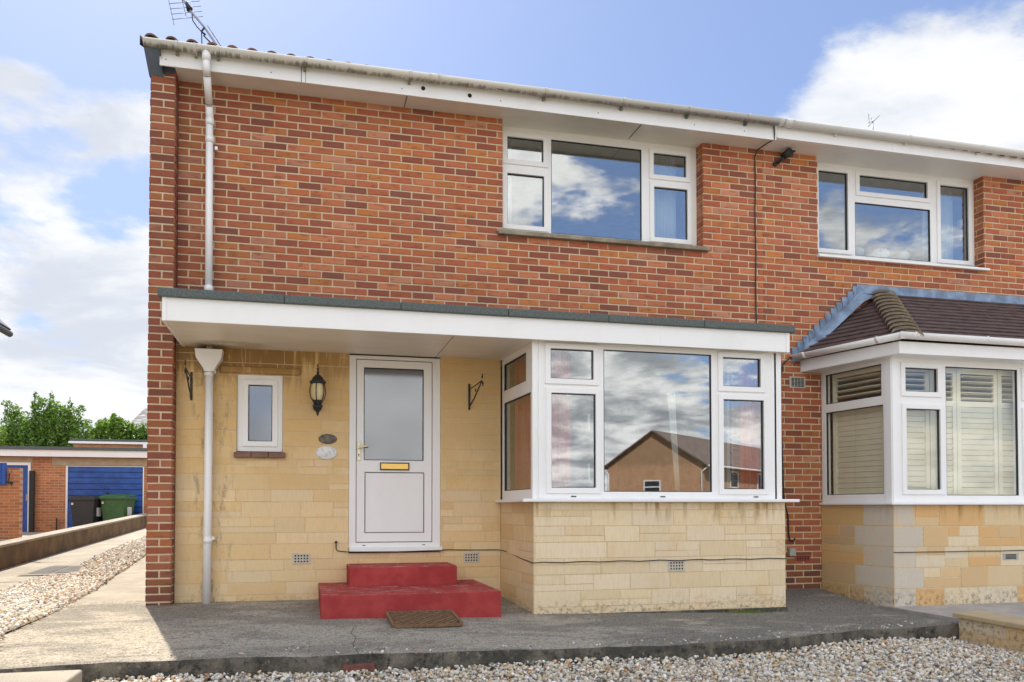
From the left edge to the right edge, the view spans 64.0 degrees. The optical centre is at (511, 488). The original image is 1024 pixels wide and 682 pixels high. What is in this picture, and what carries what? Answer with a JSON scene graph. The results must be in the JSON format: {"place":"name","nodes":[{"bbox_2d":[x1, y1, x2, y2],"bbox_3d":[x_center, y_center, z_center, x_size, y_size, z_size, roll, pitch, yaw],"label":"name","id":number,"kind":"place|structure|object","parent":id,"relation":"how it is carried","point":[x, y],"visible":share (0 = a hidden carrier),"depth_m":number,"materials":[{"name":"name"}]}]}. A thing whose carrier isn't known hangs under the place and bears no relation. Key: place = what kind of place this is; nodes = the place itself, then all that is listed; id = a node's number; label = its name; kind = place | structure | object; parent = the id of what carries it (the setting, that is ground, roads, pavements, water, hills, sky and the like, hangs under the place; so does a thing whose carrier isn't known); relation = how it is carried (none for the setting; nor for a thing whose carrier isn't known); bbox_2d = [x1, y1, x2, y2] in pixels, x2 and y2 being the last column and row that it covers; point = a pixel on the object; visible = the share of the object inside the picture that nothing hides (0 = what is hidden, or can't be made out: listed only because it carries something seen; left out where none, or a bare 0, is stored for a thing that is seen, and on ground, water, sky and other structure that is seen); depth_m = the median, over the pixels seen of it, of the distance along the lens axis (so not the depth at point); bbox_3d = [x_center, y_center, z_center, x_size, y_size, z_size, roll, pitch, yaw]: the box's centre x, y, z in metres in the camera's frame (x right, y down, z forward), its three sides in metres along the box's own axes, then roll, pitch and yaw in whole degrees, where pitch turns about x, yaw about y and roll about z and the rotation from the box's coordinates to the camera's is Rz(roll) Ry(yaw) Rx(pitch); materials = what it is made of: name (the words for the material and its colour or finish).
{"place":"outdoors","nodes":[
{"label":"outdoors","id":0,"kind":"place"},
{"bbox_2d":[0,532,44,540],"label":"forecourt","id":1,"kind":"structure","parent":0,"point":[24,534],"depth_m":22.19,"materials":[{"name":"concrete"}]},
{"bbox_2d":[67,495,102,526],"bbox_3d":[-11.903,0.679,23.028,0.780,1.019,0.758,0,-1,3],"label":"wheelie bin","id":2,"kind":"object","parent":1,"relation":"on","point":[86,509],"visible":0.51,"depth_m":22.72,"materials":[{"name":"black plastic"}]},
{"bbox_2d":[98,494,137,520],"bbox_3d":[-11.147,0.668,23.219,0.800,1.049,0.758,0,-1,3],"label":"wheelie bin","id":3,"kind":"object","parent":1,"relation":"on","point":[114,506],"visible":0.6,"depth_m":22.91,"materials":[{"name":"green plastic"}]},
{"bbox_2d":[0,535,146,646],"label":"gravel","id":4,"kind":"structure","parent":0,"point":[30,600],"depth_m":8.82,"materials":[{"name":"beige gravel"}]},
{"bbox_2d":[0,528,146,589],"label":"driveway","id":5,"kind":"structure","parent":0,"point":[74,556],"depth_m":13.52,"materials":[{"name":"concrete"}]},
{"bbox_2d":[17,565,85,575],"bbox_3d":[-6.427,1.156,11.748,0.780,0.043,1.450,0,-1,-14],"label":"drain cover","id":6,"kind":"object","parent":5,"relation":"on","point":[57,569],"visible":0.91,"depth_m":11.59,"materials":[{"name":"concrete"}]},
{"bbox_2d":[75,555,146,601],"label":"side path","id":7,"kind":"structure","parent":0,"point":[128,584],"depth_m":9.32,"materials":[{"name":"concrete"}]},
{"bbox_2d":[0,588,956,668],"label":"concrete apron","id":8,"kind":"object","parent":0,"point":[101,632],"visible":0.66,"depth_m":6.43,"materials":[{"name":"grey concrete"}]},
{"bbox_2d":[318,562,500,618],"bbox_3d":[-1.000,0.945,7.668,1.560,0.428,1.220,0,-1,-14],"label":"doorstep","id":9,"kind":"object","parent":8,"relation":"on","point":[370,590],"visible":0.88,"depth_m":7.24,"materials":[{"name":"red paint"}]},
{"bbox_2d":[385,610,462,627],"bbox_3d":[-0.730,1.072,6.778,0.580,0.022,0.500,1,4,-16],"label":"doormat","id":10,"kind":"object","parent":8,"relation":"on","point":[422,618],"visible":1,"depth_m":6.73,"materials":[{"name":"brown fabric"}]},
{"bbox_2d":[128,621,923,658],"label":"stray pebbles","id":11,"kind":"object","parent":8,"relation":"on","point":[382,650],"visible":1,"depth_m":5.83,"materials":[{"name":"grey gravel"}]},
{"bbox_2d":[723,609,778,612],"bbox_3d":[2.342,1.192,8.003,0.623,0.049,0.056,0,-1,-14],"label":"moss","id":12,"kind":"object","parent":8,"relation":"on","point":[750,611],"visible":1,"depth_m":8.00,"materials":[{"name":"green plant"}]},
{"bbox_2d":[0,0,1023,442],"label":"sky","id":13,"kind":"structure","parent":0,"point":[75,80],"materials":[{"name":"blue"}]},
{"bbox_2d":[93,636,1023,681],"bbox_3d":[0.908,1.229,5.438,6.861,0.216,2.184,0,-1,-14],"label":"gravel","id":14,"kind":"structure","parent":0,"point":[947,654],"depth_m":5.63,"materials":[{"name":"grey gravel"}]},
{"bbox_2d":[0,670,81,681],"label":"stepping slab","id":15,"kind":"structure","parent":14,"relation":"on","point":[61,676],"depth_m":4.54,"materials":[{"name":"concrete"}]},
{"bbox_2d":[953,610,1023,651],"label":"garden wall","id":16,"kind":"structure","parent":14,"relation":"on","point":[997,630],"depth_m":6.99,"materials":[{"name":"stone"}]},
{"bbox_2d":[881,602,1023,623],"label":"pavement","id":17,"kind":"structure","parent":0,"point":[942,612],"depth_m":8.24,"materials":[{"name":"grey concrete"}]},
{"bbox_3d":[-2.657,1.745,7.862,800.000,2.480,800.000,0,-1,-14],"label":"ground","id":18,"kind":"structure","parent":0,"visible":0},
{"bbox_2d":[0,426,9,445],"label":"garden shrub","id":19,"kind":"object","parent":18,"relation":"on","point":[3,435],"visible":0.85,"depth_m":35.05,"materials":[{"name":"green plant"}]},
{"bbox_2d":[0,320,12,336],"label":"neighbouring house","id":20,"kind":"structure","parent":18,"relation":"on","point":[5,329],"depth_m":12.61,"materials":[{"name":"brick"}]},
{"bbox_2d":[0,468,22,538],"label":"brick garden wall","id":21,"kind":"structure","parent":18,"relation":"on","point":[11,504],"depth_m":19.49,"materials":[{"name":"orange brick"}]},
{"bbox_2d":[0,463,6,484],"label":"blue board","id":22,"kind":"object","parent":21,"relation":"attached to","point":[3,473],"visible":1,"depth_m":19.40,"materials":[{"name":"paint"}]},
{"bbox_2d":[5,471,12,485],"bbox_3d":[-11.866,-0.254,19.392,0.158,0.352,0.224,0,-1,-14],"label":"iron hook","id":23,"kind":"object","parent":21,"relation":"attached to","point":[9,482],"visible":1,"depth_m":19.30,"materials":[{"name":"black metal"}]},
{"bbox_2d":[28,471,34,531],"bbox_3d":[-13.540,0.379,23.100,0.120,1.780,0.120,0,-1,-14],"label":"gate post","id":24,"kind":"object","parent":18,"relation":"on","point":[31,500],"visible":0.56,"depth_m":23.05,"materials":[{"name":"black metal"}]},
{"bbox_2d":[0,390,94,446],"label":"broadleaf tree","id":25,"kind":"object","parent":18,"relation":"on","point":[53,429],"visible":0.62,"depth_m":36.04,"materials":[{"name":"green plant"}]},
{"bbox_2d":[0,513,146,569],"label":"drive wall","id":26,"kind":"structure","parent":18,"relation":"on","point":[17,551],"depth_m":14.78,"materials":[{"name":"concrete"}]},
{"bbox_2d":[0,446,147,531],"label":"garage block","id":27,"kind":"structure","parent":18,"relation":"on","point":[63,475],"depth_m":23.41,"materials":[{"name":"brick"}]},
{"bbox_2d":[0,462,30,531],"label":"side door","id":28,"kind":"structure","parent":27,"relation":"in","point":[26,467],"depth_m":23.18,"materials":[{"name":"blue paint"}]},
{"bbox_2d":[65,465,143,528],"bbox_3d":[-11.754,0.273,23.686,2.070,1.895,0.082,0,-1,-14],"label":"garage door","id":29,"kind":"structure","parent":27,"relation":"in","point":[80,480],"depth_m":23.68,"materials":[{"name":"blue paint"}]},
{"bbox_2d":[68,438,147,447],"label":"garage block","id":30,"kind":"structure","parent":18,"relation":"on","point":[121,443],"depth_m":35.13,"materials":[{"name":"brick"}]},
{"bbox_2d":[82,412,134,439],"bbox_3d":[-18.681,-1.126,37.953,2.231,4.847,2.061,-1,-1,26],"label":"broadleaf tree","id":31,"kind":"object","parent":18,"relation":"on","point":[114,427],"visible":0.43,"depth_m":37.62,"materials":[{"name":"green plant"}]},
{"bbox_2d":[120,422,147,439],"bbox_3d":[-16.962,-0.918,38.352,2.671,4.446,1.762,0,-1,-14],"label":"garden shrub","id":32,"kind":"object","parent":18,"relation":"on","point":[140,433],"visible":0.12,"depth_m":37.92,"materials":[{"name":"green plant"}]},
{"bbox_2d":[131,409,147,427],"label":"distant house","id":33,"kind":"structure","parent":18,"relation":"on","point":[141,417],"depth_m":51.78,"materials":[{"name":"brick"}]},
{"bbox_2d":[140,33,799,613],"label":"semi detached house","id":34,"kind":"structure","parent":18,"relation":"on","point":[374,255],"depth_m":8.13,"materials":[{"name":"brick"}]},
{"bbox_2d":[184,360,192,399],"bbox_3d":[-3.007,-1.009,7.609,0.022,0.316,0.443,0,-1,-14],"label":"hanging basket bracket","id":35,"kind":"object","parent":34,"relation":"attached to","point":[190,387],"visible":1,"depth_m":7.79,"materials":[{"name":"black metal"}]},
{"bbox_2d":[168,0,220,45],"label":"tv aerial","id":36,"kind":"object","parent":34,"relation":"attached to","point":[189,8],"visible":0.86,"depth_m":8.85,"materials":[{"name":"grey metal"}]},
{"bbox_2d":[234,374,284,457],"bbox_3d":[-2.455,-0.706,7.993,0.477,0.812,0.145,0,-1,-14],"label":"small window","id":37,"kind":"structure","parent":34,"relation":"in","point":[259,397],"depth_m":8.01,"materials":[{"name":"white plastic"}]},
{"bbox_2d":[309,364,325,415],"bbox_3d":[-1.895,-0.957,7.991,0.160,0.512,0.248,0,-1,-14],"label":"wall lantern","id":38,"kind":"object","parent":34,"relation":"attached to","point":[318,383],"depth_m":7.91,"materials":[{"name":"black metal"}]},
{"bbox_2d":[316,446,336,459],"bbox_3d":[-1.836,-0.358,8.109,0.208,0.135,0.015,0,-1,-14],"label":"house plaque","id":39,"kind":"object","parent":34,"relation":"attached to","point":[326,452],"visible":1,"depth_m":8.10,"materials":[{"name":"white ceramic"}]},
{"bbox_2d":[319,434,336,443],"bbox_3d":[-1.825,-0.495,8.115,0.178,0.098,0.015,0,-1,-14],"label":"house plaque","id":40,"kind":"object","parent":34,"relation":"attached to","point":[327,438],"visible":1,"depth_m":8.11,"materials":[{"name":"stone"}]},
{"bbox_2d":[349,355,441,550],"bbox_3d":[-1.178,-0.354,8.311,0.934,1.973,0.146,0,-1,-14],"label":"front door","id":41,"kind":"structure","parent":34,"relation":"in","point":[394,402],"depth_m":8.31,"materials":[{"name":"white plastic"}]},
{"bbox_2d":[468,374,483,409],"bbox_3d":[-0.365,-0.981,8.275,0.023,0.316,0.448,0,-1,-21],"label":"hanging basket bracket","id":42,"kind":"object","parent":34,"relation":"attached to","point":[469,388],"visible":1,"depth_m":8.37,"materials":[{"name":"black metal"}]},
{"bbox_2d":[508,139,510,223],"bbox_3d":[-0.065,-3.297,8.975,0.122,1.090,0.026,0,-1,-14],"label":"curtain","id":43,"kind":"object","parent":34,"relation":"hanging from","point":[509,185],"visible":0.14,"depth_m":8.99,"materials":[{"name":"white fabric"}]},
{"bbox_2d":[515,356,530,489],"bbox_3d":[0.162,-0.634,8.021,0.041,1.440,0.681,0,-1,-21],"label":"curtain","id":44,"kind":"object","parent":34,"relation":"hanging from","point":[522,443],"visible":0.32,"depth_m":8.17,"materials":[{"name":"fabric"}]},
{"bbox_2d":[551,350,569,486],"bbox_3d":[0.442,-0.639,7.812,0.242,1.440,0.042,0,-1,-14],"label":"curtain","id":45,"kind":"object","parent":34,"relation":"hanging from","point":[560,363],"visible":0.46,"depth_m":7.82,"materials":[{"name":"white fabric"}]},
{"bbox_2d":[336,544,786,562],"bbox_3d":[0.472,0.610,7.957,4.439,0.171,0.957,0,-1,7],"label":"cable","id":46,"kind":"object","parent":34,"relation":"attached to","point":[559,562],"visible":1,"depth_m":8.02,"materials":[{"name":"black plastic"},{"name":"rubber"}]},
{"bbox_2d":[503,126,696,245],"bbox_3d":[0.957,-3.323,9.071,2.350,1.175,0.081,0,-1,-14],"label":"upper window","id":47,"kind":"structure","parent":34,"relation":"in","point":[649,181],"depth_m":9.16,"materials":[{"name":"white plastic"}]},
{"bbox_2d":[495,341,799,502],"bbox_3d":[1.321,-0.616,8.414,2.840,1.620,1.280,0,-1,-14],"label":"bay window","id":48,"kind":"structure","parent":34,"relation":"in","point":[539,384],"depth_m":8.02,"materials":[{"name":"white plastic"}]},
{"bbox_2d":[654,156,675,238],"bbox_3d":[1.720,-3.288,9.424,0.362,1.090,0.026,0,-1,-14],"label":"curtain","id":49,"kind":"object","parent":34,"relation":"hanging from","point":[664,213],"visible":0.4,"depth_m":9.43,"materials":[{"name":"fabric"}]},
{"bbox_2d":[667,392,679,490],"bbox_3d":[1.610,-0.447,8.164,0.142,1.030,0.026,0,-1,-14],"label":"curtain","id":50,"kind":"object","parent":34,"relation":"hanging from","point":[672,415],"visible":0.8,"depth_m":8.17,"materials":[{"name":"white fabric"}]},
{"bbox_2d":[738,359,759,488],"bbox_3d":[2.425,-0.629,8.332,0.262,1.440,0.042,0,-1,-14],"label":"curtain","id":51,"kind":"object","parent":34,"relation":"hanging from","point":[749,444],"visible":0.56,"depth_m":8.32,"materials":[{"name":"white fabric"}]},
{"bbox_2d":[754,126,774,322],"bbox_3d":[2.834,-2.945,9.187,0.039,2.150,0.323,1,-1,-27],"label":"cable","id":52,"kind":"object","parent":34,"relation":"attached to","point":[755,220],"visible":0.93,"depth_m":9.32,"materials":[{"name":"black plastic"},{"name":"rubber"}]},
{"bbox_2d":[0,624,958,681],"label":"apron kerb","id":53,"kind":"structure","parent":18,"relation":"on","point":[292,665],"depth_m":5.50,"materials":[{"name":"concrete"}]},
{"bbox_2d":[343,663,374,675],"bbox_3d":[-1.004,1.191,5.354,0.205,0.100,0.078,0,-1,-14],"label":"brick","id":54,"kind":"object","parent":53,"relation":"attached to","point":[370,667],"visible":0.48,"depth_m":5.32,"materials":[{"name":"red brick"}]},
{"bbox_2d":[762,118,1023,607],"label":"semi detached house","id":55,"kind":"structure","parent":18,"relation":"on","point":[833,196],"depth_m":9.41,"materials":[{"name":"brick"}]},
{"bbox_2d":[773,147,795,166],"bbox_3d":[3.111,-3.795,9.368,0.240,0.176,0.103,-1,-2,40],"label":"security light","id":56,"kind":"object","parent":55,"relation":"attached to","point":[787,153],"visible":1,"depth_m":9.34,"materials":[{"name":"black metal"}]},
{"bbox_2d":[781,357,794,542],"bbox_3d":[3.161,-0.456,9.357,0.211,2.137,0.030,0,-1,-8],"label":"cable","id":57,"kind":"object","parent":55,"relation":"attached to","point":[782,461],"visible":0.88,"depth_m":9.34,"materials":[{"name":"black plastic"}]},
{"bbox_2d":[788,548,795,555],"bbox_3d":[3.191,0.720,9.335,0.080,0.090,0.045,0,-1,-14],"label":"junction box","id":58,"kind":"object","parent":55,"relation":"attached to","point":[791,551],"visible":1,"depth_m":9.31,"materials":[{"name":"grey plastic"}]},
{"bbox_2d":[832,365,883,493],"bbox_3d":[3.857,-0.612,9.102,0.064,1.440,0.740,1,-1,-24],"label":"window shutter","id":59,"kind":"object","parent":55,"relation":"attached to","point":[842,476],"depth_m":9.11,"materials":[{"name":"beige paint"}]},
{"bbox_2d":[855,247,864,255],"bbox_3d":[4.219,-2.844,10.011,0.178,0.224,0.164,0,-1,-14],"label":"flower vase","id":60,"kind":"object","parent":55,"relation":"attached to","point":[860,251],"visible":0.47,"depth_m":9.95,"materials":[{"name":"white ceramic"}]},
{"bbox_2d":[871,248,889,257],"bbox_3d":[4.539,-2.848,10.091,0.221,0.235,0.202,0,-1,-14],"label":"flower vase","id":61,"kind":"object","parent":55,"relation":"attached to","point":[883,252],"visible":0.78,"depth_m":10.02,"materials":[{"name":"white ceramic"}]},
{"bbox_2d":[817,163,974,266],"bbox_3d":[4.642,-3.325,9.999,2.350,1.135,0.081,0,-1,-14],"label":"upper window","id":62,"kind":"structure","parent":55,"relation":"in","point":[930,203],"depth_m":10.04,"materials":[{"name":"white plastic"}]},
{"bbox_2d":[895,251,909,259],"bbox_3d":[4.850,-2.839,10.170,0.178,0.222,0.164,0,-1,-14],"label":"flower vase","id":63,"kind":"object","parent":55,"relation":"attached to","point":[902,255],"visible":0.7,"depth_m":10.12,"materials":[{"name":"white ceramic"}]},
{"bbox_2d":[905,369,929,488],"bbox_3d":[4.302,-0.609,8.797,0.410,1.420,0.064,0,-1,-14],"label":"window shutter","id":64,"kind":"object","parent":55,"relation":"attached to","point":[915,473],"depth_m":8.81,"materials":[{"name":"beige paint"}]},
{"bbox_2d":[819,357,1023,504],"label":"bay window","id":65,"kind":"structure","parent":55,"relation":"in","point":[894,398],"depth_m":8.70,"materials":[{"name":"white plastic"}]},
{"bbox_2d":[921,187,952,260],"bbox_3d":[5.385,-3.280,10.367,0.471,1.030,0.030,0,-1,-14],"label":"curtain","id":66,"kind":"object","parent":55,"relation":"hanging from","point":[946,226],"visible":0.44,"depth_m":10.39,"materials":[{"name":"white fabric"}]},
{"bbox_2d":[929,368,957,494],"bbox_3d":[4.676,-0.608,8.891,0.340,1.420,0.064,0,-1,-14],"label":"window shutter","id":67,"kind":"object","parent":55,"relation":"attached to","point":[951,425],"depth_m":8.90,"materials":[{"name":"beige paint"}]},
{"bbox_2d":[893,550,1023,552],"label":"cable","id":68,"kind":"object","parent":55,"relation":"attached to","point":[954,551],"visible":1,"depth_m":8.65,"materials":[{"name":"black plastic"}]},
{"bbox_2d":[956,368,998,494],"bbox_3d":[5.105,-0.605,8.999,0.535,1.420,0.064,0,-1,-14],"label":"window shutter","id":69,"kind":"object","parent":55,"relation":"attached to","point":[981,412],"depth_m":8.99,"materials":[{"name":"beige paint"}]},
{"bbox_2d":[997,370,1013,494],"bbox_3d":[5.631,-0.603,9.132,0.530,1.420,0.064,0,-1,-14],"label":"window shutter","id":70,"kind":"object","parent":55,"relation":"attached to","point":[1005,437],"depth_m":9.08,"materials":[{"name":"beige paint"}]}
]}

